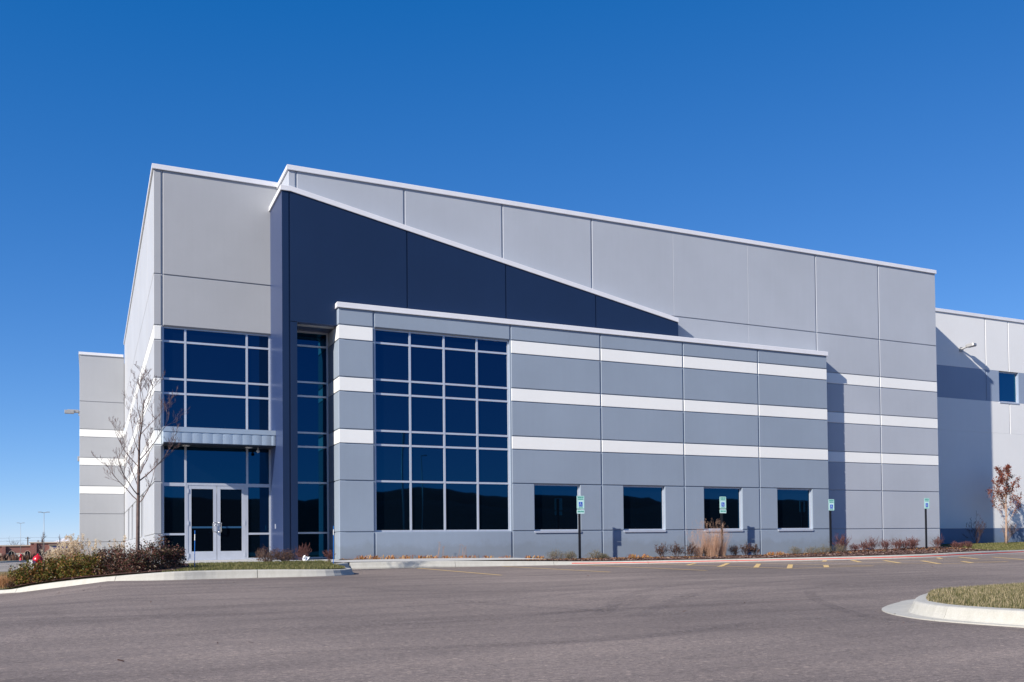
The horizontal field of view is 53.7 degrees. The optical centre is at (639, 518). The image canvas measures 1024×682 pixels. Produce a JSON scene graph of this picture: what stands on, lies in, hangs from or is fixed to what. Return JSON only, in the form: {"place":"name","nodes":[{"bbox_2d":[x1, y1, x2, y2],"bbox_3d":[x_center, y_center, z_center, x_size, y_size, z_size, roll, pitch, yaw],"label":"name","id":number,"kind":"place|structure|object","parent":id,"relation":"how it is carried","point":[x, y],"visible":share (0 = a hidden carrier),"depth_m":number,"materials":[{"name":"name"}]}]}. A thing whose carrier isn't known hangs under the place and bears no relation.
{"place":"outdoors","nodes":[
{"label":"outdoors","id":0,"kind":"place"},
{"bbox_2d":[0,561,26,571],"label":"road","id":1,"kind":"structure","parent":0,"point":[5,567],"depth_m":68.35,"materials":[{"name":"grey asphalt"}]},
{"bbox_2d":[0,560,25,562],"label":"kerb","id":2,"kind":"structure","parent":1,"relation":"on","point":[13,561],"depth_m":101.60,"materials":[{"name":"concrete"}]},
{"bbox_2d":[0,553,70,560],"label":"scrub","id":3,"kind":"object","parent":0,"point":[12,557],"visible":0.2,"depth_m":114.25,"materials":[{"name":"brown plant"}]},
{"bbox_2d":[108,535,125,560],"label":"plume grass","id":4,"kind":"object","parent":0,"point":[118,544],"depth_m":31.75,"materials":[{"name":"plant"}]},
{"bbox_2d":[6,563,340,588],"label":"planted ground","id":5,"kind":"structure","parent":0,"point":[107,575],"depth_m":24.14,"materials":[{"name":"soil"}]},
{"bbox_2d":[0,574,22,587],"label":"dry grass","id":6,"kind":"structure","parent":5,"relation":"on","point":[5,583],"depth_m":24.90,"materials":[{"name":"plant"}]},
{"bbox_2d":[4,579,18,588],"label":"shrub","id":7,"kind":"object","parent":5,"relation":"on","point":[8,585],"visible":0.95,"depth_m":24.84,"materials":[{"name":"green plant"}]},
{"bbox_2d":[0,571,22,589],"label":"grass","id":8,"kind":"structure","parent":5,"relation":"on","point":[5,576],"depth_m":30.08,"materials":[{"name":"brown plant"}]},
{"bbox_2d":[3,562,34,586],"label":"shrub","id":9,"kind":"object","parent":5,"relation":"on","point":[11,572],"visible":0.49,"depth_m":24.99,"materials":[{"name":"green plant"}]},
{"bbox_2d":[14,556,59,583],"bbox_3d":[-15.025,1.304,24.972,1.065,0.698,0.987,0,-2,-29],"label":"shrub","id":10,"kind":"object","parent":5,"relation":"on","point":[28,575],"visible":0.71,"depth_m":24.83,"materials":[{"name":"green plant"}]},
{"bbox_2d":[30,554,43,567],"bbox_3d":[-17.014,1.432,28.229,0.468,0.860,0.365,0,-1,-21],"label":"fire hydrant","id":11,"kind":"object","parent":5,"relation":"on","point":[36,558],"visible":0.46,"depth_m":28.17,"materials":[{"name":"red metal"}]},
{"bbox_2d":[35,553,71,581],"bbox_3d":[-14.470,1.224,24.854,1.015,0.711,1.093,0,-2,-29],"label":"shrub","id":12,"kind":"object","parent":5,"relation":"on","point":[50,573],"visible":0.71,"depth_m":24.72,"materials":[{"name":"green plant"}]},
{"bbox_2d":[39,547,69,559],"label":"plume grass","id":13,"kind":"object","parent":5,"relation":"on","point":[57,553],"depth_m":31.35,"materials":[{"name":"plant"}]},
{"bbox_2d":[52,540,80,559],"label":"plume grass","id":14,"kind":"object","parent":5,"relation":"on","point":[71,547],"depth_m":31.79,"materials":[{"name":"plant"}]},
{"bbox_2d":[53,552,93,577],"bbox_3d":[-13.931,1.171,24.669,0.967,0.685,1.137,0,-2,-29],"label":"shrub","id":15,"kind":"object","parent":5,"relation":"on","point":[70,565],"visible":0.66,"depth_m":24.48,"materials":[{"name":"green plant"}]},
{"bbox_2d":[59,552,88,574],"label":"shrub","id":16,"kind":"object","parent":5,"relation":"on","point":[72,557],"visible":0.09,"depth_m":25.51,"materials":[{"name":"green plant"}]},
{"bbox_2d":[59,533,89,555],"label":"plume grass","id":17,"kind":"object","parent":5,"relation":"on","point":[71,538],"depth_m":32.22,"materials":[{"name":"plant"}]},
{"bbox_2d":[69,549,114,577],"bbox_3d":[-13.381,1.115,24.595,0.935,0.698,1.146,-1,-1,6],"label":"shrub","id":18,"kind":"object","parent":5,"relation":"on","point":[85,566],"visible":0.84,"depth_m":24.31,"materials":[{"name":"green plant"}]},
{"bbox_2d":[86,539,101,556],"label":"plume grass","id":19,"kind":"object","parent":5,"relation":"on","point":[95,546],"depth_m":31.93,"materials":[{"name":"plant"}]},
{"bbox_2d":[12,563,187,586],"bbox_3d":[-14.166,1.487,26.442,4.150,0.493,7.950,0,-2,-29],"label":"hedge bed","id":20,"kind":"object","parent":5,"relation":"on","point":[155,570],"visible":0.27,"depth_m":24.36,"materials":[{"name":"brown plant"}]},
{"bbox_2d":[88,540,126,573],"bbox_3d":[-13.015,0.983,24.471,0.882,0.875,1.012,0,-2,-29],"label":"shrub","id":21,"kind":"object","parent":5,"relation":"on","point":[105,560],"visible":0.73,"depth_m":24.37,"materials":[{"name":"brown plant"}]},
{"bbox_2d":[96,541,145,572],"bbox_3d":[-12.625,0.969,24.500,1.025,0.835,1.022,-1,-1,2],"label":"shrub","id":22,"kind":"object","parent":5,"relation":"on","point":[117,558],"visible":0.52,"depth_m":24.34,"materials":[{"name":"brown plant"}]},
{"bbox_2d":[116,548,156,571],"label":"shrub","id":23,"kind":"object","parent":5,"relation":"on","point":[130,564],"visible":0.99,"depth_m":24.05,"materials":[{"name":"brown plant"}]},
{"bbox_2d":[91,364,186,569],"bbox_3d":[-12.331,-1.223,24.655,1.321,5.299,2.167,-2,-2,36],"label":"young tree","id":24,"kind":"object","parent":5,"relation":"on","point":[141,424],"visible":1,"depth_m":24.61,"materials":[{"name":"grey plant"}]},
{"bbox_2d":[126,539,176,569],"bbox_3d":[-12.025,0.919,24.647,1.051,0.842,0.911,0,-1,-13],"label":"shrub","id":25,"kind":"object","parent":5,"relation":"on","point":[155,551],"visible":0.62,"depth_m":24.61,"materials":[{"name":"brown plant"}]},
{"bbox_2d":[145,535,180,567],"bbox_3d":[-12.072,0.852,25.224,0.916,0.939,1.110,0,-2,-29],"label":"shrub","id":26,"kind":"object","parent":5,"relation":"on","point":[168,556],"visible":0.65,"depth_m":25.16,"materials":[{"name":"brown plant"}]},
{"bbox_2d":[160,543,187,566],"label":"shrub","id":27,"kind":"object","parent":5,"relation":"on","point":[181,555],"visible":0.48,"depth_m":25.86,"materials":[{"name":"brown plant"}]},
{"bbox_2d":[194,534,194,566],"bbox_3d":[-11.555,0.852,25.927,0.028,1.070,0.020,0,-2,-29],"label":"marker stake","id":28,"kind":"object","parent":5,"relation":"on","point":[194,550],"visible":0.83,"depth_m":25.92,"materials":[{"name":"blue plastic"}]},
{"bbox_2d":[162,560,344,571],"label":"grass","id":29,"kind":"structure","parent":5,"relation":"on","point":[276,564],"depth_m":26.36,"materials":[{"name":"green plant"}]},
{"bbox_2d":[251,546,283,561],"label":"shrub","id":30,"kind":"object","parent":5,"relation":"on","point":[270,557],"visible":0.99,"depth_m":29.26,"materials":[{"name":"brown plant"}]},
{"bbox_2d":[275,548,298,560],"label":"shrub","id":31,"kind":"object","parent":5,"relation":"on","point":[290,555],"visible":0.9,"depth_m":29.54,"materials":[{"name":"brown plant"}]},
{"bbox_2d":[295,543,312,559],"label":"shrub","id":32,"kind":"object","parent":5,"relation":"on","point":[303,552],"visible":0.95,"depth_m":30.38,"materials":[{"name":"brown plant"}]},
{"bbox_2d":[302,555,308,560],"bbox_3d":[-9.956,1.207,29.768,0.198,0.224,0.154,0,-2,-36],"label":"plastic bag","id":33,"kind":"object","parent":5,"relation":"on","point":[305,558],"visible":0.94,"depth_m":29.74,"materials":[{"name":"white plastic"}]},
{"bbox_2d":[333,526,333,563],"bbox_3d":[-8.685,0.827,28.305,0.028,1.220,0.020,0,-2,-29],"label":"marker stake","id":34,"kind":"object","parent":5,"relation":"on","point":[333,544],"visible":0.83,"depth_m":28.30,"materials":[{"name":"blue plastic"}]},
{"bbox_2d":[151,558,537,562],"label":"entrance walk","id":35,"kind":"structure","parent":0,"point":[377,560],"depth_m":32.34,"materials":[{"name":"concrete"}]},
{"bbox_2d":[322,549,335,560],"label":"shrub","id":36,"kind":"object","parent":35,"relation":"on","point":[329,554],"visible":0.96,"depth_m":31.04,"materials":[{"name":"brown plant"}]},
{"bbox_2d":[0,550,1023,681],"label":"parking lot","id":37,"kind":"structure","parent":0,"point":[556,623],"depth_m":10.10,"materials":[{"name":"grey asphalt"}]},
{"bbox_2d":[0,563,353,593],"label":"entrance kerb","id":38,"kind":"structure","parent":37,"relation":"on","point":[224,574],"depth_m":23.89,"materials":[{"name":"concrete"}]},
{"bbox_2d":[350,550,1023,568],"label":"building kerb","id":39,"kind":"structure","parent":37,"relation":"on","point":[399,564],"depth_m":33.17,"materials":[{"name":"concrete"}]},
{"bbox_2d":[421,557,1022,574],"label":"painted markings","id":40,"kind":"object","parent":37,"relation":"on","point":[788,566],"visible":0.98,"depth_m":30.33,"materials":[{"name":"yellow paint"}]},
{"bbox_2d":[882,593,1023,627],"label":"island kerb","id":41,"kind":"structure","parent":37,"relation":"on","point":[921,607],"depth_m":10.18,"materials":[{"name":"concrete"}]},
{"bbox_2d":[0,0,1023,544],"label":"sky","id":42,"kind":"structure","parent":0,"point":[891,131],"materials":[{"name":"blue"}]},
{"bbox_2d":[517,546,990,560],"bbox_3d":[3.321,1.342,37.083,27.450,0.233,5.958,0,-2,-29],"label":"mulch bed","id":43,"kind":"object","parent":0,"point":[911,550],"visible":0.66,"depth_m":38.71,"materials":[{"name":"brown soil"}]},
{"bbox_2d":[356,555,371,558],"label":"daylily","id":44,"kind":"object","parent":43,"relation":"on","point":[361,557],"visible":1,"depth_m":32.59,"materials":[{"name":"plant"}]},
{"bbox_2d":[397,555,414,558],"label":"daylily","id":45,"kind":"object","parent":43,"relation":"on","point":[406,557],"visible":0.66,"depth_m":33.30,"materials":[{"name":"plant"}]},
{"bbox_2d":[547,549,565,558],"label":"mound plant","id":46,"kind":"object","parent":43,"relation":"on","point":[554,555],"visible":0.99,"depth_m":35.11,"materials":[{"name":"grey plant"}]},
{"bbox_2d":[562,550,576,558],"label":"mound plant","id":47,"kind":"object","parent":43,"relation":"on","point":[570,555],"visible":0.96,"depth_m":35.53,"materials":[{"name":"grey plant"}]},
{"bbox_2d":[577,496,584,558],"bbox_3d":[-2.131,0.450,35.822,0.300,2.505,0.065,0,-2,-29],"label":"parking sign","id":48,"kind":"object","parent":43,"relation":"on","point":[580,505],"visible":0.99,"depth_m":35.79,"materials":[{"name":"metal"}]},
{"bbox_2d":[585,550,604,558],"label":"mound plant","id":49,"kind":"object","parent":43,"relation":"on","point":[595,555],"visible":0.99,"depth_m":35.78,"materials":[{"name":"grey plant"}]},
{"bbox_2d":[342,546,973,559],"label":"fallen leaves","id":50,"kind":"object","parent":43,"relation":"on","point":[727,555],"visible":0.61,"depth_m":37.88,"materials":[{"name":"brown plant"}]},
{"bbox_2d":[654,543,669,556],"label":"perennial","id":51,"kind":"object","parent":43,"relation":"on","point":[659,550],"visible":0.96,"depth_m":37.49,"materials":[{"name":"brown plant"}]},
{"bbox_2d":[669,543,683,556],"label":"perennial","id":52,"kind":"object","parent":43,"relation":"on","point":[675,548],"visible":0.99,"depth_m":37.56,"materials":[{"name":"brown plant"}]},
{"bbox_2d":[683,543,696,556],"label":"perennial","id":53,"kind":"object","parent":43,"relation":"on","point":[690,549],"visible":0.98,"depth_m":37.63,"materials":[{"name":"brown plant"}]},
{"bbox_2d":[685,526,707,556],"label":"feather grass","id":54,"kind":"object","parent":43,"relation":"on","point":[699,552],"depth_m":37.87,"materials":[{"name":"beige plant"}]},
{"bbox_2d":[692,520,724,555],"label":"feather grass","id":55,"kind":"object","parent":43,"relation":"on","point":[713,549],"depth_m":38.09,"materials":[{"name":"beige plant"}]},
{"bbox_2d":[707,527,731,555],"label":"feather grass","id":56,"kind":"object","parent":43,"relation":"on","point":[722,551],"depth_m":38.34,"materials":[{"name":"beige plant"}]},
{"bbox_2d":[719,497,725,543],"bbox_3d":[3.215,0.445,38.761,0.300,2.560,0.065,0,-2,-29],"label":"parking sign","id":57,"kind":"object","parent":43,"relation":"on","point":[722,505],"visible":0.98,"depth_m":38.74,"materials":[{"name":"metal"}]},
{"bbox_2d":[728,545,740,555],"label":"perennial","id":58,"kind":"object","parent":43,"relation":"on","point":[734,550],"visible":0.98,"depth_m":38.94,"materials":[{"name":"brown plant"}]},
{"bbox_2d":[739,542,752,555],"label":"perennial","id":59,"kind":"object","parent":43,"relation":"on","point":[747,548],"visible":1,"depth_m":38.96,"materials":[{"name":"brown plant"}]},
{"bbox_2d":[750,544,759,554],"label":"perennial","id":60,"kind":"object","parent":43,"relation":"on","point":[755,549],"visible":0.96,"depth_m":39.14,"materials":[{"name":"brown plant"}]},
{"bbox_2d":[787,545,803,553],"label":"mound plant","id":61,"kind":"object","parent":43,"relation":"on","point":[798,551],"visible":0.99,"depth_m":40.32,"materials":[{"name":"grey plant"}]},
{"bbox_2d":[805,546,819,553],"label":"mound plant","id":62,"kind":"object","parent":43,"relation":"on","point":[811,549],"visible":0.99,"depth_m":40.49,"materials":[{"name":"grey plant"}]},
{"bbox_2d":[817,544,831,552],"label":"mound plant","id":63,"kind":"object","parent":43,"relation":"on","point":[826,549],"visible":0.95,"depth_m":40.95,"materials":[{"name":"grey plant"}]},
{"bbox_2d":[828,499,833,556],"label":"parking sign","id":64,"kind":"object","parent":43,"relation":"on","point":[831,504],"visible":1,"depth_m":41.32,"materials":[{"name":"metal"}]},
{"bbox_2d":[832,544,848,551],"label":"mound plant","id":65,"kind":"object","parent":43,"relation":"on","point":[839,549],"visible":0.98,"depth_m":41.44,"materials":[{"name":"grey plant"}]},
{"bbox_2d":[832,530,851,549],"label":"shrub","id":66,"kind":"object","parent":43,"relation":"on","point":[842,538],"visible":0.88,"depth_m":41.76,"materials":[{"name":"red plant"}]},
{"bbox_2d":[849,543,859,550],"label":"shrub","id":67,"kind":"object","parent":43,"relation":"on","point":[855,547],"visible":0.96,"depth_m":41.97,"materials":[{"name":"red plant"}]},
{"bbox_2d":[859,542,868,550],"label":"shrub","id":68,"kind":"object","parent":43,"relation":"on","point":[864,547],"visible":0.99,"depth_m":42.36,"materials":[{"name":"red plant"}]},
{"bbox_2d":[863,537,880,550],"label":"shrub","id":69,"kind":"object","parent":43,"relation":"on","point":[871,544],"visible":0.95,"depth_m":42.65,"materials":[{"name":"red plant"}]},
{"bbox_2d":[877,539,890,549],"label":"shrub","id":70,"kind":"object","parent":43,"relation":"on","point":[885,544],"visible":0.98,"depth_m":42.96,"materials":[{"name":"red plant"}]},
{"bbox_2d":[889,538,903,549],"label":"shrub","id":71,"kind":"object","parent":43,"relation":"on","point":[897,543],"visible":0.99,"depth_m":43.09,"materials":[{"name":"red plant"}]},
{"bbox_2d":[897,537,909,548],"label":"shrub","id":72,"kind":"object","parent":43,"relation":"on","point":[906,542],"visible":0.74,"depth_m":43.37,"materials":[{"name":"red plant"}]},
{"bbox_2d":[904,539,916,548],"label":"shrub","id":73,"kind":"object","parent":43,"relation":"on","point":[912,543],"visible":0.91,"depth_m":43.68,"materials":[{"name":"red plant"}]},
{"bbox_2d":[906,536,920,547],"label":"shrub","id":74,"kind":"object","parent":43,"relation":"on","point":[917,543],"visible":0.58,"depth_m":44.16,"materials":[{"name":"red plant"}]},
{"bbox_2d":[924,498,928,553],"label":"parking sign","id":75,"kind":"object","parent":43,"relation":"on","point":[926,503],"visible":1,"depth_m":43.89,"materials":[{"name":"metal"}]},
{"bbox_2d":[930,534,943,547],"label":"shrub","id":76,"kind":"object","parent":43,"relation":"on","point":[938,541],"visible":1,"depth_m":44.43,"materials":[{"name":"red plant"}]},
{"bbox_2d":[950,541,961,547],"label":"shrub","id":77,"kind":"object","parent":43,"relation":"on","point":[955,545],"visible":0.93,"depth_m":44.97,"materials":[{"name":"red plant"}]},
{"bbox_2d":[964,541,973,547],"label":"shrub","id":78,"kind":"object","parent":43,"relation":"on","point":[968,545],"visible":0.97,"depth_m":45.87,"materials":[{"name":"red plant"}]},
{"bbox_2d":[927,591,1023,608],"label":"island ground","id":79,"kind":"structure","parent":0,"point":[980,597],"depth_m":11.01,"materials":[{"name":"soil"}]},
{"bbox_2d":[926,581,1023,608],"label":"grass","id":80,"kind":"structure","parent":79,"relation":"on","point":[1007,590],"depth_m":11.50,"materials":[{"name":"green plant"}]},
{"bbox_2d":[940,543,1021,549],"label":"lawn ground","id":81,"kind":"structure","parent":0,"point":[946,545],"depth_m":48.37,"materials":[{"name":"soil"}]},
{"bbox_2d":[964,514,986,543],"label":"bare bush","id":82,"kind":"object","parent":81,"relation":"on","point":[977,531],"visible":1,"depth_m":49.96,"materials":[{"name":"brown plant"}]},
{"bbox_2d":[963,542,1023,549],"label":"grass","id":83,"kind":"structure","parent":81,"relation":"on","point":[1009,546],"depth_m":47.48,"materials":[{"name":"green plant"}]},
{"bbox_2d":[986,462,1023,543],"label":"young tree","id":84,"kind":"object","parent":81,"relation":"on","point":[1006,486],"visible":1,"depth_m":50.46,"materials":[{"name":"beige plant"}]},
{"bbox_2d":[1001,517,1018,542],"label":"bare bush","id":85,"kind":"object","parent":81,"relation":"on","point":[1012,532],"visible":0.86,"depth_m":51.24,"materials":[{"name":"orange plant"}]},
{"bbox_3d":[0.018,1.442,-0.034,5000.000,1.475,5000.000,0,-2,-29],"label":"ground","id":86,"kind":"structure","parent":0,"visible":0},
{"bbox_2d":[0,538,78,556],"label":"brick building","id":87,"kind":"structure","parent":86,"relation":"on","point":[32,548],"depth_m":289.45,"materials":[{"name":"red brick"}]},
{"bbox_2d":[39,532,46,554],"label":"bare tree","id":88,"kind":"object","parent":86,"relation":"on","point":[42,549],"visible":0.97,"depth_m":141.63,"materials":[{"name":"brown plant"}]},
{"bbox_2d":[64,163,1023,566],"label":"industrial building","id":89,"kind":"structure","parent":86,"relation":"on","point":[354,367],"depth_m":36.48,"materials":[{"name":"grey paint"}]},
{"bbox_2d":[162,484,186,560],"bbox_3d":[-15.225,0.145,32.670,0.725,2.500,0.060,0,-2,-29],"label":"window","id":90,"kind":"structure","parent":89,"relation":"in","point":[174,496],"depth_m":32.70,"materials":[{"name":"blue glass"}]},
{"bbox_2d":[188,485,216,559],"bbox_3d":[-14.475,0.154,33.036,0.884,2.460,0.136,0,-2,-29],"label":"door","id":91,"kind":"structure","parent":89,"relation":"in","point":[202,500],"depth_m":33.08,"materials":[{"name":"glass"}]},
{"bbox_2d":[162,326,270,429],"bbox_3d":[-14.132,-4.348,33.411,3.352,3.850,0.060,0,-2,-29],"label":"window","id":92,"kind":"structure","parent":89,"relation":"in","point":[222,378],"depth_m":33.41,"materials":[{"name":"blue glass"}]},
{"bbox_2d":[162,446,270,485],"bbox_3d":[-14.099,-1.764,33.349,3.352,1.320,0.060,0,-2,-29],"label":"window","id":93,"kind":"structure","parent":89,"relation":"in","point":[184,465],"depth_m":33.34,"materials":[{"name":"blue glass"}]},
{"bbox_2d":[217,486,245,559],"bbox_3d":[-13.687,0.154,33.469,0.886,2.460,0.136,0,-2,-29],"label":"door","id":94,"kind":"structure","parent":89,"relation":"in","point":[231,522],"depth_m":33.50,"materials":[{"name":"glass"}]},
{"bbox_2d":[246,485,270,558],"bbox_3d":[-12.949,0.146,33.922,0.784,2.500,0.060,0,-2,-29],"label":"window","id":95,"kind":"structure","parent":89,"relation":"in","point":[258,498],"depth_m":33.92,"materials":[{"name":"blue glass"}]},
{"bbox_2d":[297,331,328,558],"bbox_3d":[-11.172,-2.472,33.753,1.254,7.680,0.060,0,-2,-29],"label":"window","id":96,"kind":"structure","parent":89,"relation":"in","point":[312,347],"depth_m":33.82,"materials":[{"name":"blue glass"}]},
{"bbox_2d":[374,328,509,531],"bbox_3d":[-6.762,-2.941,34.445,4.789,6.802,0.060,0,-2,-29],"label":"window","id":97,"kind":"structure","parent":89,"relation":"in","point":[442,442],"depth_m":34.40,"materials":[{"name":"blue glass"}]},
{"bbox_2d":[534,484,578,532],"bbox_3d":[-3.016,-0.349,36.333,1.829,1.764,0.210,0,-2,-29],"label":"window","id":98,"kind":"structure","parent":89,"relation":"in","point":[555,505],"depth_m":36.40,"materials":[{"name":"black glass"}]},
{"bbox_2d":[623,486,665,531],"bbox_3d":[0.145,-0.348,38.070,1.814,1.764,0.210,0,-2,-29],"label":"window","id":99,"kind":"structure","parent":89,"relation":"in","point":[643,506],"depth_m":38.16,"materials":[{"name":"black glass"}]},
{"bbox_2d":[704,487,742,531],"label":"window","id":100,"kind":"structure","parent":89,"relation":"in","point":[732,517],"depth_m":39.89,"materials":[{"name":"black glass"}]},
{"bbox_2d":[777,488,813,530],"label":"window","id":101,"kind":"structure","parent":89,"relation":"in","point":[793,505],"depth_m":41.61,"materials":[{"name":"black glass"}]},
{"bbox_2d":[999,372,1018,403],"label":"window","id":102,"kind":"structure","parent":89,"relation":"in","point":[1007,381],"depth_m":53.01,"materials":[{"name":"teal glass"}]}
]}

